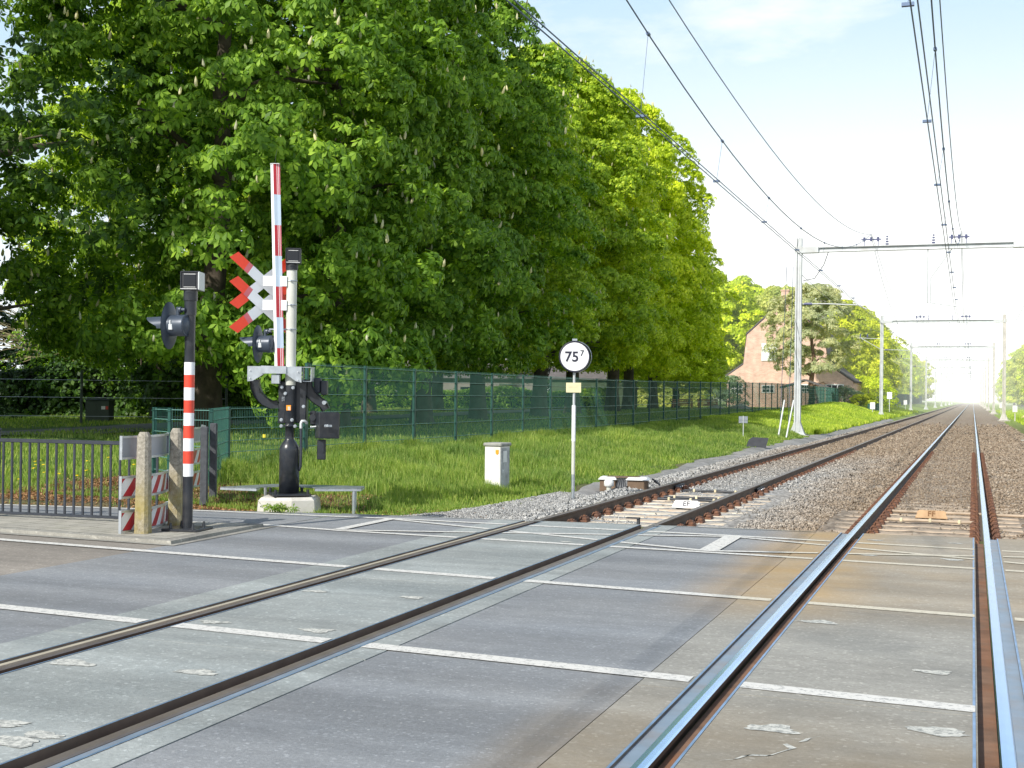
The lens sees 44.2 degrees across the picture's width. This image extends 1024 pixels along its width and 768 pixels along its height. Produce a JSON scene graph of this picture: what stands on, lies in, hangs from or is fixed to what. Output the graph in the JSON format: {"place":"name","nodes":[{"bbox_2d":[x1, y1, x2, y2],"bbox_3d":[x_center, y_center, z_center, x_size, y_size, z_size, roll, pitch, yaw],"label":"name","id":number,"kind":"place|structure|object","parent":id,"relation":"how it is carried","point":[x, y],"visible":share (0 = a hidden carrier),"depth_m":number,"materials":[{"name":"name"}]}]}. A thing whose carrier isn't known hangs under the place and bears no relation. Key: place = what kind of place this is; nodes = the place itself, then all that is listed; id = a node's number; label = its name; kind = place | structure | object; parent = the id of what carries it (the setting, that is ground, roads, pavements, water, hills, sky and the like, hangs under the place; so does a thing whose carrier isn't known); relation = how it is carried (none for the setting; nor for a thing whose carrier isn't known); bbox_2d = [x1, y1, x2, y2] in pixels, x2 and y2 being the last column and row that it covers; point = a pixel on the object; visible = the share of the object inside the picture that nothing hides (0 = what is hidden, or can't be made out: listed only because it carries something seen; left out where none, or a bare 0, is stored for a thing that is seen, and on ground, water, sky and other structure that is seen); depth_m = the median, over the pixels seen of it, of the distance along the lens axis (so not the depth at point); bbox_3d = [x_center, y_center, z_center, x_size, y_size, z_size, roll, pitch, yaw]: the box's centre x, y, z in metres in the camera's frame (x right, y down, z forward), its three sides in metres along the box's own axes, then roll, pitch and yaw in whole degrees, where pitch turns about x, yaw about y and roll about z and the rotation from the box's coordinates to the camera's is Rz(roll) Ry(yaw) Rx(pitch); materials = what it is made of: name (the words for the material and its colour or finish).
{"place":"outdoors","nodes":[
{"label":"outdoors","id":0,"kind":"place"},
{"bbox_2d":[0,534,166,575],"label":"worn road","id":1,"kind":"structure","parent":0,"point":[15,556],"depth_m":12.45,"materials":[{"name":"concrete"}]},
{"bbox_2d":[0,604,974,711],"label":"road marking","id":2,"kind":"object","parent":1,"relation":"on","point":[874,698],"visible":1,"depth_m":7.49,"materials":[{"name":"paint"}]},
{"bbox_2d":[0,538,1023,620],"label":"road marking","id":3,"kind":"object","parent":1,"relation":"on","point":[675,592],"visible":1,"depth_m":10.74,"materials":[{"name":"paint"}]},
{"bbox_2d":[193,521,1023,571],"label":"road marking","id":4,"kind":"object","parent":1,"relation":"on","point":[636,547],"visible":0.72,"depth_m":13.17,"materials":[{"name":"paint"}]},
{"bbox_2d":[0,514,245,538],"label":"pavement","id":5,"kind":"structure","parent":0,"point":[91,525],"depth_m":14.45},
{"bbox_2d":[0,428,158,518],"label":"railing","id":6,"kind":"object","parent":5,"relation":"on","point":[56,442],"visible":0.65,"depth_m":15.08,"materials":[{"name":"metal"}]},
{"bbox_2d":[118,428,182,533],"bbox_3d":[-4.004,1.067,14.153,0.280,1.120,1.208,1,0,9],"label":"chevron barrier","id":7,"kind":"object","parent":5,"relation":"on","point":[143,485],"visible":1,"depth_m":13.76,"materials":[{"name":"red and white paint"},{"name":"metal"},{"name":"concrete"}]},
{"bbox_2d":[147,271,212,532],"bbox_3d":[-3.746,0.186,14.089,0.701,2.886,0.448,1,0,12],"label":"striped signal post","id":8,"kind":"object","parent":5,"relation":"on","point":[171,322],"visible":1,"depth_m":14.02,"materials":[{"name":"metal"}]},
{"bbox_2d":[0,505,336,538],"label":"cycle path","id":9,"kind":"structure","parent":0,"point":[237,517],"depth_m":16.22,"materials":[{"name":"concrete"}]},
{"bbox_2d":[0,514,263,543],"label":"kerb","id":10,"kind":"structure","parent":9,"relation":"on","point":[247,526],"depth_m":13.67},
{"bbox_2d":[0,526,274,545],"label":"kerb gutter","id":11,"kind":"object","parent":9,"relation":"on","point":[232,533],"visible":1,"depth_m":13.62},
{"bbox_2d":[0,504,1023,552],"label":"road marking","id":12,"kind":"object","parent":9,"relation":"on","point":[557,526],"visible":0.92,"depth_m":15.19,"materials":[{"name":"paint"}]},
{"bbox_2d":[0,434,412,513],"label":"lawn grass","id":13,"kind":"structure","parent":0,"point":[115,458],"depth_m":23.36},
{"bbox_2d":[0,514,492,643],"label":"asphalt","id":14,"kind":"structure","parent":0,"point":[112,585],"depth_m":11.28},
{"bbox_2d":[392,519,700,550],"bbox_3d":[0.250,1.716,14.491,4.630,0.001,0.099,0,-1,39],"label":"road marking","id":15,"kind":"object","parent":14,"relation":"on","point":[549,534],"visible":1,"depth_m":14.28,"materials":[{"name":"paint"}]},
{"bbox_2d":[1,407,707,434],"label":"garden path","id":16,"kind":"structure","parent":0,"point":[149,425],"depth_m":44.31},
{"bbox_2d":[116,526,815,767],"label":"asphalt between tracks","id":17,"kind":"object","parent":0,"point":[394,709],"visible":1,"depth_m":7.04},
{"bbox_2d":[345,529,722,536],"bbox_3d":[0.281,1.715,14.490,4.500,0.001,0.100,1,0,3],"label":"road marking","id":18,"kind":"object","parent":17,"relation":"on","point":[528,532],"visible":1,"depth_m":14.50,"materials":[{"name":"paint"}]},
{"bbox_2d":[335,518,741,550],"bbox_3d":[0.254,1.713,14.474,4.520,0.001,1.560,1,-1,20],"label":"road marking","id":19,"kind":"object","parent":17,"relation":"on","point":[721,543],"visible":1,"depth_m":14.04,"materials":[{"name":"paint"}]},
{"bbox_2d":[0,398,1023,767],"bbox_3d":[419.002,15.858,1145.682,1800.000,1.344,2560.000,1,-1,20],"label":"ground","id":20,"kind":"structure","parent":0,"point":[940,404],"depth_m":36.57,"materials":[{"name":"green plant"}]},
{"bbox_2d":[0,381,23,419],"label":"shrub","id":21,"kind":"object","parent":20,"relation":"on","point":[6,400],"visible":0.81,"depth_m":56.31,"materials":[{"name":"green plant"}]},
{"bbox_2d":[0,294,51,371],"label":"dark tree","id":22,"kind":"object","parent":20,"relation":"on","point":[5,318],"visible":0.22,"depth_m":79.82,"materials":[{"name":"green plant"}]},
{"bbox_2d":[0,301,131,366],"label":"bare shrub","id":23,"kind":"object","parent":20,"relation":"on","point":[16,339],"visible":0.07,"depth_m":73.36,"materials":[{"name":"green plant"}]},
{"bbox_2d":[0,330,150,414],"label":"shrub","id":24,"kind":"object","parent":20,"relation":"on","point":[44,366],"visible":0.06,"depth_m":66.51,"materials":[{"name":"green plant"}]},
{"bbox_2d":[84,398,114,420],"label":"transformer box","id":25,"kind":"object","parent":20,"relation":"on","point":[99,407],"visible":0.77,"depth_m":52.41,"materials":[{"name":"green paint"}]},
{"bbox_2d":[86,403,107,420],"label":"doors","id":26,"kind":"structure","parent":25,"relation":"in","point":[92,409],"depth_m":52.40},
{"bbox_2d":[0,0,212,316],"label":"chestnut tree","id":27,"kind":"object","parent":20,"relation":"on","point":[18,146],"visible":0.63,"depth_m":33.03,"materials":[{"name":"green plant"}]},
{"bbox_2d":[0,371,227,424],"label":"wire fence","id":28,"kind":"object","parent":20,"relation":"on","point":[81,397],"visible":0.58,"depth_m":46.96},
{"bbox_2d":[1,269,260,417],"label":"shrub","id":29,"kind":"object","parent":20,"relation":"on","point":[76,367],"visible":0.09,"depth_m":60.86,"materials":[{"name":"green plant"}]},
{"bbox_2d":[1,0,311,419],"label":"chestnut tree","id":30,"kind":"object","parent":20,"relation":"on","point":[41,163],"visible":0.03,"depth_m":52.30,"materials":[{"name":"green plant"}]},
{"bbox_2d":[0,364,353,415],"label":"hedge","id":31,"kind":"object","parent":20,"relation":"on","point":[99,389],"visible":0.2,"depth_m":63.70,"materials":[{"name":"green plant"}]},
{"bbox_2d":[114,351,274,420],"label":"shrub","id":32,"kind":"object","parent":20,"relation":"on","point":[142,375],"visible":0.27,"depth_m":53.17,"materials":[{"name":"green plant"}]},
{"bbox_2d":[193,423,217,505],"bbox_3d":[-4.437,1.137,18.130,0.250,1.120,1.498,1,0,-7],"label":"chevron barrier","id":33,"kind":"object","parent":20,"relation":"on","point":[201,436],"visible":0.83,"depth_m":17.65,"materials":[{"name":"metal"}]},
{"bbox_2d":[151,406,306,485],"bbox_3d":[-4.577,1.062,22.225,1.466,1.315,4.721,1,-1,20],"label":"fence","id":34,"kind":"object","parent":20,"relation":"on","point":[224,434],"visible":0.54,"depth_m":21.53,"materials":[{"name":"metal"}]},
{"bbox_2d":[0,0,465,434],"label":"chestnut tree","id":35,"kind":"object","parent":20,"relation":"on","point":[369,343],"visible":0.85,"depth_m":36.27,"materials":[{"name":"green plant"}]},
{"bbox_2d":[0,471,486,515],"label":"leaf litter","id":36,"kind":"object","parent":20,"relation":"on","point":[79,483],"visible":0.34,"depth_m":18.51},
{"bbox_2d":[229,149,339,512],"bbox_3d":[-3.099,-0.727,17.307,1.486,4.966,0.754,1,0,0],"label":"barrier mast","id":37,"kind":"object","parent":20,"relation":"on","point":[296,391],"visible":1,"depth_m":17.23,"materials":[{"name":"metal"}]},
{"bbox_2d":[220,484,364,513],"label":"service platform","id":38,"kind":"structure","parent":20,"relation":"on","point":[354,489],"depth_m":17.39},
{"bbox_2d":[99,0,525,427],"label":"chestnut tree","id":39,"kind":"object","parent":20,"relation":"on","point":[452,105],"visible":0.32,"depth_m":42.92,"materials":[{"name":"green plant"}]},
{"bbox_2d":[0,406,764,446],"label":"shade grass","id":40,"kind":"structure","parent":20,"relation":"on","point":[111,437],"depth_m":45.73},
{"bbox_2d":[53,414,814,517],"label":"tall grass","id":41,"kind":"structure","parent":20,"relation":"on","point":[425,474],"depth_m":24.84,"materials":[{"name":"plant"}]},
{"bbox_2d":[263,0,607,423],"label":"chestnut tree","id":42,"kind":"object","parent":20,"relation":"on","point":[531,262],"visible":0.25,"depth_m":51.49,"materials":[{"name":"green plant"}]},
{"bbox_2d":[352,384,605,408],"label":"hedge","id":43,"kind":"object","parent":20,"relation":"on","point":[384,397],"visible":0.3,"depth_m":91.19,"materials":[{"name":"green plant"}]},
{"bbox_2d":[352,61,608,419],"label":"chestnut tree","id":44,"kind":"object","parent":20,"relation":"on","point":[585,322],"visible":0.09,"depth_m":59.29,"materials":[{"name":"green plant"}]},
{"bbox_2d":[444,364,533,392],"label":"garden shed","id":45,"kind":"structure","parent":20,"relation":"on","point":[498,382],"depth_m":97.49,"materials":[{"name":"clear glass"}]},
{"bbox_2d":[396,491,588,518],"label":"loose gravel","id":46,"kind":"structure","parent":20,"relation":"on","point":[510,508],"depth_m":18.74,"materials":[{"name":"gravel"}]},
{"bbox_2d":[559,339,591,497],"bbox_3d":[1.045,0.576,20.996,0.554,2.660,0.115,1,0,0],"label":"kilometre sign","id":47,"kind":"object","parent":46,"relation":"on","point":[574,356],"visible":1,"depth_m":20.95,"materials":[{"name":"metal"}]},
{"bbox_2d":[483,442,510,488],"bbox_3d":[-0.261,1.490,22.172,0.360,0.920,0.450,0,-1,24],"label":"track cabinet","id":48,"kind":"object","parent":20,"relation":"on","point":[497,458],"visible":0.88,"depth_m":22.01,"materials":[{"name":"metal"}]},
{"bbox_2d":[448,38,677,416],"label":"chestnut tree","id":49,"kind":"object","parent":20,"relation":"on","point":[629,182],"visible":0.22,"depth_m":67.53,"materials":[{"name":"green plant"}]},
{"bbox_2d":[305,363,838,453],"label":"fence","id":50,"kind":"object","parent":20,"relation":"on","point":[384,416],"visible":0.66,"depth_m":38.34,"materials":[{"name":"metal"}]},
{"bbox_2d":[502,88,676,412],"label":"chestnut tree","id":51,"kind":"object","parent":20,"relation":"on","point":[624,351],"visible":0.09,"depth_m":72.83,"materials":[{"name":"green plant"}]},
{"bbox_2d":[548,367,636,406],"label":"garden shed","id":52,"kind":"structure","parent":20,"relation":"on","point":[559,384],"depth_m":106.84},
{"bbox_2d":[587,151,711,409],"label":"chestnut tree","id":53,"kind":"object","parent":20,"relation":"on","point":[629,374],"visible":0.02,"depth_m":91.07,"materials":[{"name":"green plant"}]},
{"bbox_2d":[581,84,722,411],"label":"chestnut tree","id":54,"kind":"object","parent":20,"relation":"on","point":[664,152],"visible":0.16,"depth_m":82.57,"materials":[{"name":"green plant"}]},
{"bbox_2d":[636,373,704,406],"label":"hedge","id":55,"kind":"object","parent":20,"relation":"on","point":[639,398],"visible":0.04,"depth_m":123.28,"materials":[{"name":"green plant"}]},
{"bbox_2d":[603,206,742,408],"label":"chestnut tree","id":56,"kind":"object","parent":20,"relation":"on","point":[719,342],"visible":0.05,"depth_m":99.81,"materials":[{"name":"green plant"}]},
{"bbox_2d":[635,300,738,407],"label":"chestnut tree","id":57,"kind":"object","parent":20,"relation":"on","point":[712,373],"visible":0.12,"depth_m":102.94,"materials":[{"name":"green plant"}]},
{"bbox_2d":[703,270,765,398],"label":"broadleaf tree","id":58,"kind":"object","parent":20,"relation":"on","point":[735,327],"visible":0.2,"depth_m":139.29,"materials":[{"name":"green plant"}]},
{"bbox_2d":[715,275,778,397],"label":"broadleaf tree","id":59,"kind":"object","parent":20,"relation":"on","point":[758,289],"visible":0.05,"depth_m":163.80,"materials":[{"name":"green plant"}]},
{"bbox_2d":[724,284,850,374],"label":"broadleaf tree","id":60,"kind":"object","parent":20,"relation":"on","point":[770,292],"visible":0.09,"depth_m":146.60,"materials":[{"name":"green plant"}]},
{"bbox_2d":[725,290,862,407],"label":"brick house","id":61,"kind":"structure","parent":20,"relation":"on","point":[755,366],"depth_m":130.41,"materials":[{"name":"brown brick"}]},
{"bbox_2d":[686,401,918,434],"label":"bank grass","id":62,"kind":"structure","parent":20,"relation":"on","point":[826,417],"depth_m":78.84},
{"bbox_2d":[590,404,1023,537],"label":"ballast bed","id":63,"kind":"object","parent":20,"relation":"on","point":[982,416],"visible":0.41,"depth_m":23.38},
{"bbox_2d":[24,404,962,767],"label":"rail","id":64,"kind":"object","parent":63,"relation":"on","point":[672,520],"visible":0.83,"depth_m":9.03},
{"bbox_2d":[597,476,660,492],"bbox_3d":[2.067,1.843,22.964,1.329,0.296,0.641,1,0,12],"label":"track connection box","id":65,"kind":"object","parent":63,"relation":"on","point":[638,482],"visible":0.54,"depth_m":22.90,"materials":[{"name":"white paint"}]},
{"bbox_2d":[590,511,726,524],"bbox_3d":[1.807,1.968,18.002,2.550,0.248,0.300,1,-1,20],"label":"sleeper","id":66,"kind":"object","parent":63,"relation":"on","point":[697,520],"visible":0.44,"depth_m":17.93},
{"bbox_2d":[601,508,733,520],"bbox_3d":[2.013,1.975,18.566,2.550,0.248,0.300,1,-1,20],"label":"sleeper","id":67,"kind":"object","parent":63,"relation":"on","point":[707,515],"visible":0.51,"depth_m":18.53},
{"bbox_2d":[613,505,739,517],"bbox_3d":[2.219,1.982,19.129,2.550,0.248,0.300,1,-1,20],"label":"sleeper","id":68,"kind":"object","parent":63,"relation":"on","point":[620,509],"visible":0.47,"depth_m":19.06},
{"bbox_2d":[0,403,960,673],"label":"rail","id":69,"kind":"object","parent":68,"relation":"on","point":[594,507],"visible":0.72,"depth_m":12.82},
{"bbox_2d":[630,406,967,767],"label":"rail","id":70,"kind":"object","parent":63,"relation":"on","point":[662,746],"visible":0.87,"depth_m":8.13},
{"bbox_2d":[826,524,1022,539],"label":"sleeper","id":71,"kind":"object","parent":63,"relation":"on","point":[972,532],"visible":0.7,"depth_m":16.49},
{"bbox_2d":[835,520,1023,536],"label":"sleeper","id":72,"kind":"object","parent":63,"relation":"on","point":[878,524],"visible":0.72,"depth_m":16.96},
{"bbox_2d":[835,516,1023,532],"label":"sleeper","id":73,"kind":"object","parent":63,"relation":"on","point":[882,520],"visible":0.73,"depth_m":17.55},
{"bbox_2d":[839,513,1021,527],"bbox_3d":[6.001,2.019,18.171,2.550,0.248,0.300,1,-1,20],"label":"sleeper","id":74,"kind":"object","parent":63,"relation":"on","point":[884,516],"visible":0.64,"depth_m":18.02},
{"bbox_2d":[973,405,1017,767],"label":"rail","id":75,"kind":"object","parent":74,"relation":"on","point":[1007,751],"visible":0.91,"depth_m":8.04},
{"bbox_2d":[844,509,1019,523],"bbox_3d":[6.207,2.026,18.735,2.550,0.248,0.300,1,-1,20],"label":"sleeper","id":76,"kind":"object","parent":63,"relation":"on","point":[886,512],"visible":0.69,"depth_m":18.62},
{"bbox_2d":[848,506,1019,520],"bbox_3d":[6.414,2.033,19.298,2.550,0.248,0.300,1,-1,20],"label":"sleeper","id":77,"kind":"object","parent":63,"relation":"on","point":[889,509],"visible":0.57,"depth_m":19.11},
{"bbox_2d":[590,422,1023,539],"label":"ballast stones","id":78,"kind":"object","parent":20,"relation":"on","point":[998,440],"visible":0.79,"depth_m":28.73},
{"bbox_2d":[760,282,863,403],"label":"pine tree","id":79,"kind":"object","parent":20,"relation":"on","point":[813,312],"visible":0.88,"depth_m":117.80,"materials":[{"name":"green plant"}]},
{"bbox_2d":[820,299,899,400],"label":"broadleaf tree","id":80,"kind":"object","parent":20,"relation":"on","point":[871,366],"visible":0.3,"depth_m":142.96,"materials":[{"name":"green leaf"},{"name":"bark"}]},
{"bbox_2d":[842,305,909,395],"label":"broadleaf tree","id":81,"kind":"object","parent":20,"relation":"on","point":[891,377],"visible":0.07,"depth_m":159.97,"materials":[{"name":"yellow plant"}]},
{"bbox_2d":[855,374,900,408],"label":"shrub","id":82,"kind":"object","parent":20,"relation":"on","point":[870,381],"visible":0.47,"depth_m":134.48,"materials":[{"name":"green plant"}]},
{"bbox_2d":[791,234,1023,440],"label":"catenary portal","id":83,"kind":"object","parent":20,"relation":"on","point":[797,426],"visible":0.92,"depth_m":56.72,"materials":[{"name":"metal"}]},
{"bbox_2d":[626,0,955,380],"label":"messenger wire","id":84,"kind":"object","parent":83,"relation":"hanging from","point":[649,35],"visible":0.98,"depth_m":22.95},
{"bbox_2d":[513,0,940,372],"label":"contact wire","id":85,"kind":"object","parent":84,"relation":"hanging from","point":[531,15],"visible":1,"depth_m":17.59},
{"bbox_2d":[506,0,950,381],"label":"contact wire","id":86,"kind":"object","parent":84,"relation":"hanging from","point":[525,16],"visible":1,"depth_m":17.82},
{"bbox_2d":[669,0,954,373],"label":"feeder wire","id":87,"kind":"object","parent":83,"relation":"hanging from","point":[770,147],"visible":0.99,"depth_m":26.52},
{"bbox_2d":[901,0,970,380],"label":"messenger wire","id":88,"kind":"object","parent":83,"relation":"hanging from","point":[905,4],"visible":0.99,"depth_m":21.09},
{"bbox_2d":[909,0,970,384],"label":"contact wire","id":89,"kind":"object","parent":88,"relation":"hanging from","point":[929,134],"visible":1,"depth_m":17.57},
{"bbox_2d":[917,0,969,381],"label":"contact wire","id":90,"kind":"object","parent":88,"relation":"hanging from","point":[934,131],"visible":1,"depth_m":17.39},
{"bbox_2d":[896,344,919,398],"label":"broadleaf tree","id":91,"kind":"object","parent":20,"relation":"on","point":[906,377],"visible":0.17,"depth_m":272.61,"materials":[{"name":"green plant"}]},
{"bbox_2d":[879,314,1009,421],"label":"catenary portal","id":92,"kind":"object","parent":20,"relation":"on","point":[1003,418],"visible":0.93,"depth_m":107.27,"materials":[{"name":"metal"}]},
{"bbox_2d":[909,343,996,414],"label":"catenary portal","id":93,"kind":"object","parent":20,"relation":"on","point":[993,411],"visible":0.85,"depth_m":159.51,"materials":[{"name":"metal"}]},
{"bbox_2d":[924,357,991,410],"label":"catenary portal","id":94,"kind":"object","parent":20,"relation":"on","point":[926,374],"visible":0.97,"depth_m":211.89,"materials":[{"name":"metal"}]},
{"bbox_2d":[1006,345,1023,406],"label":"broadleaf tree","id":95,"kind":"object","parent":20,"relation":"on","point":[1012,379],"visible":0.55,"depth_m":259.60,"materials":[{"name":"green plant"}]},
{"bbox_2d":[0,0,1023,400],"label":"sky","id":96,"kind":"structure","parent":0,"point":[833,88],"materials":[{"name":"white"}]},
{"bbox_2d":[452,419,893,518],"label":"gravel path","id":97,"kind":"structure","parent":0,"point":[592,488],"depth_m":36.80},
{"bbox_2d":[505,445,802,521],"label":"shoulder stones","id":98,"kind":"object","parent":97,"relation":"on","point":[561,507],"visible":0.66,"depth_m":22.52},
{"label":"right asphalt","id":99,"kind":"structure","parent":0,"visible":0},
{"bbox_2d":[718,550,1023,557],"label":"road marking","id":100,"kind":"object","parent":99,"relation":"on","point":[864,553],"visible":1,"depth_m":12.93,"materials":[{"name":"paint"}]},
{"label":"crossing bed","id":101,"kind":"structure","parent":0,"visible":0},
{"bbox_2d":[0,520,519,659],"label":"crossing slabs","id":102,"kind":"structure","parent":101,"relation":"on","point":[50,639],"depth_m":9.75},
{"bbox_2d":[0,521,638,762],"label":"crossing slabs","id":103,"kind":"structure","parent":101,"relation":"on","point":[123,678],"depth_m":8.04,"materials":[{"name":"concrete"}]},
{"bbox_2d":[63,526,677,767],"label":"crossing slabs","id":104,"kind":"structure","parent":101,"relation":"on","point":[134,748],"depth_m":7.02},
{"bbox_2d":[538,532,840,767],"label":"crossing slabs","id":105,"kind":"structure","parent":101,"relation":"on","point":[607,737],"depth_m":7.08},
{"bbox_2d":[674,533,977,767],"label":"crossing slabs","id":106,"kind":"structure","parent":101,"relation":"on","point":[871,651],"depth_m":7.28,"materials":[{"name":"concrete"}]},
{"bbox_2d":[0,538,970,759],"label":"slab patches","id":107,"kind":"object","parent":106,"relation":"on","point":[18,741],"visible":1,"depth_m":6.07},
{"bbox_2d":[0,520,1023,767],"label":"flangeways","id":108,"kind":"object","parent":106,"relation":"in","point":[654,730],"visible":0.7,"depth_m":7.65,"materials":[{"name":"metal"}]},
{"bbox_2d":[998,539,1023,678],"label":"crossing slabs","id":109,"kind":"structure","parent":101,"relation":"on","point":[1015,584],"depth_m":11.00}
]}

